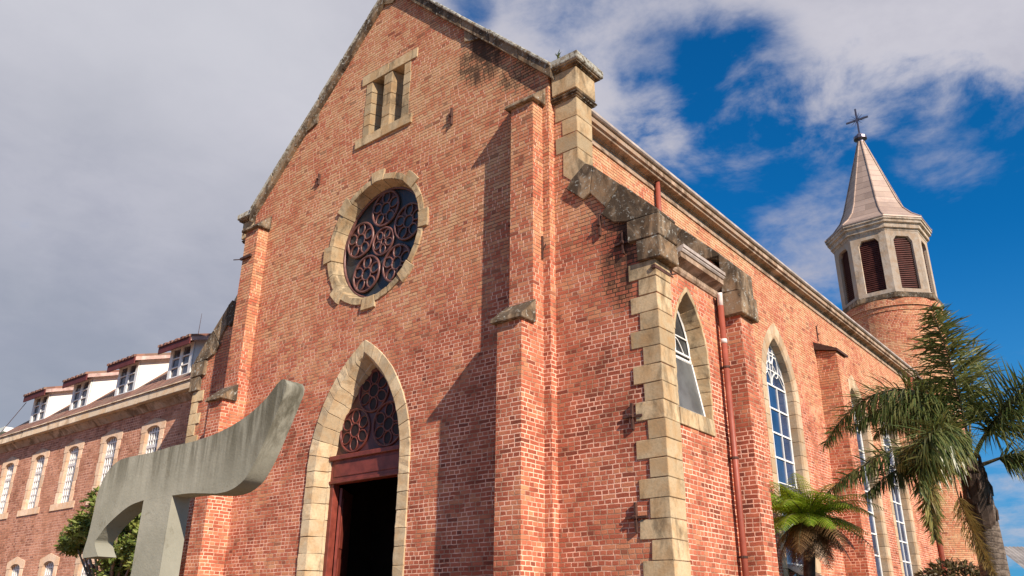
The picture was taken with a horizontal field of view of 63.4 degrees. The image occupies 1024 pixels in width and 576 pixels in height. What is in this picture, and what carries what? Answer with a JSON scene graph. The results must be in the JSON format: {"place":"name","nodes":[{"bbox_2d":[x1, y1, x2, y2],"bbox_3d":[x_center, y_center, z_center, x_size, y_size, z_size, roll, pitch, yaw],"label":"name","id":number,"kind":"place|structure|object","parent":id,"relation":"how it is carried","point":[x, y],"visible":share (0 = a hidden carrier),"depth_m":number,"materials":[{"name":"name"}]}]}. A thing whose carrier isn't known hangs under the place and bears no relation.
{"place":"outdoors","nodes":[
{"label":"outdoors","id":0,"kind":"place"},
{"bbox_2d":[0,427,12,434],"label":"annex building","id":1,"kind":"structure","parent":0,"point":[6,429],"depth_m":59.77,"materials":[{"name":"white paint"}]},
{"bbox_2d":[0,0,1023,575],"label":"sky","id":2,"kind":"structure","parent":0,"point":[136,136],"materials":[{"name":"white"}]},
{"bbox_2d":[179,0,978,575],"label":"church","id":3,"kind":"structure","parent":0,"point":[501,306],"depth_m":17.10,"materials":[{"name":"brick"}]},
{"bbox_2d":[296,340,410,575],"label":"doorway","id":4,"kind":"structure","parent":3,"relation":"in","point":[370,431],"depth_m":17.16,"materials":[{"name":"stone"}]},
{"bbox_2d":[323,168,428,310],"bbox_3d":[-2.993,-1.078,18.654,3.428,3.430,0.396,-17,-28,36],"label":"rose window","id":5,"kind":"structure","parent":3,"relation":"in","point":[365,257],"depth_m":18.87,"materials":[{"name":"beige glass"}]},
{"bbox_2d":[354,47,417,149],"bbox_3d":[-2.860,-4.464,20.087,2.001,2.105,0.585,-17,-28,36],"label":"slit window","id":6,"kind":"structure","parent":3,"relation":"in","point":[386,112],"depth_m":19.99,"materials":[{"name":"stone"}]},
{"bbox_2d":[673,287,715,436],"bbox_3d":[2.898,1.183,14.023,0.380,2.528,1.280,-17,-28,36],"label":"aisle window","id":7,"kind":"structure","parent":3,"relation":"in","point":[693,378],"depth_m":14.27,"materials":[{"name":"stone"}]},
{"bbox_2d":[761,323,821,575],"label":"nave window","id":8,"kind":"structure","parent":3,"relation":"in","point":[787,448],"depth_m":22.50,"materials":[{"name":"stone"}]},
{"bbox_2d":[848,375,893,575],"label":"nave window","id":9,"kind":"structure","parent":3,"relation":"in","point":[884,566],"depth_m":26.70,"materials":[{"name":"stone"}]},
{"bbox_2d":[879,410,922,575],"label":"nave window","id":10,"kind":"structure","parent":3,"relation":"in","point":[901,508],"depth_m":29.00,"materials":[{"name":"stone"}]},
{"bbox_2d":[1004,546,1023,567],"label":"shed","id":11,"kind":"structure","parent":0,"point":[1015,554],"depth_m":45.15,"materials":[{"name":"white paint"}]},
{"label":"pavement","id":12,"kind":"structure","parent":0,"visible":0},
{"bbox_2d":[53,486,141,575],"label":"tree","id":13,"kind":"object","parent":12,"relation":"on","point":[72,540],"visible":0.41,"depth_m":19.27,"materials":[{"name":"green plant"}]},
{"bbox_2d":[83,379,303,575],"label":"tau cross","id":14,"kind":"object","parent":12,"relation":"on","point":[159,489],"visible":1,"depth_m":7.45,"materials":[{"name":"concrete"}]},
{"label":"ground","id":15,"kind":"structure","parent":0,"visible":0},
{"bbox_2d":[0,315,210,575],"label":"convent building","id":16,"kind":"structure","parent":15,"relation":"on","point":[69,444],"depth_m":27.06,"materials":[{"name":"brick"}]},
{"bbox_2d":[0,457,18,519],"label":"wing window","id":17,"kind":"structure","parent":16,"relation":"in","point":[9,467],"depth_m":30.10,"materials":[{"name":"stone"}]},
{"bbox_2d":[5,557,24,575],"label":"wing window","id":18,"kind":"structure","parent":16,"relation":"in","point":[14,567],"depth_m":27.58,"materials":[{"name":"stone"}]},
{"bbox_2d":[16,448,49,516],"bbox_3d":[-16.317,6.671,28.553,1.680,2.269,0.250,-17,-28,36],"label":"wing window","id":19,"kind":"structure","parent":16,"relation":"in","point":[39,460],"depth_m":28.56,"materials":[{"name":"stone"}]},
{"bbox_2d":[37,553,59,575],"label":"wing window","id":20,"kind":"structure","parent":16,"relation":"in","point":[48,565],"depth_m":26.12,"materials":[{"name":"stone"}]},
{"bbox_2d":[49,439,84,511],"bbox_3d":[-14.378,6.087,27.088,1.680,2.269,0.250,-17,-28,36],"label":"wing window","id":21,"kind":"structure","parent":16,"relation":"in","point":[73,451],"depth_m":27.09,"materials":[{"name":"stone"}]},
{"bbox_2d":[74,554,97,575],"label":"wing window","id":22,"kind":"structure","parent":16,"relation":"in","point":[79,570],"depth_m":24.73,"materials":[{"name":"stone"}]},
{"bbox_2d":[85,429,123,504],"bbox_3d":[-12.438,5.502,25.624,1.680,2.269,0.250,-17,-28,36],"label":"wing window","id":23,"kind":"structure","parent":16,"relation":"in","point":[108,453],"depth_m":25.80,"materials":[{"name":"stone"}]},
{"bbox_2d":[138,418,166,454],"bbox_3d":[-10.498,4.918,24.159,1.680,2.269,0.250,-17,-28,36],"label":"wing window","id":24,"kind":"structure","parent":16,"relation":"in","point":[152,433],"depth_m":24.44,"materials":[{"name":"stone"}]},
{"bbox_2d":[769,473,886,575],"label":"tree fern","id":25,"kind":"object","parent":15,"relation":"on","point":[810,532],"visible":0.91,"depth_m":16.79,"materials":[{"name":"green plant"}]},
{"bbox_2d":[817,300,1023,575],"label":"palm tree","id":26,"kind":"object","parent":15,"relation":"on","point":[940,447],"visible":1,"depth_m":16.71,"materials":[{"name":"green plant"}]},
{"bbox_2d":[913,557,980,575],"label":"bush","id":27,"kind":"object","parent":15,"relation":"on","point":[964,569],"visible":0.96,"depth_m":25.83,"materials":[{"name":"green plant"}]}
]}

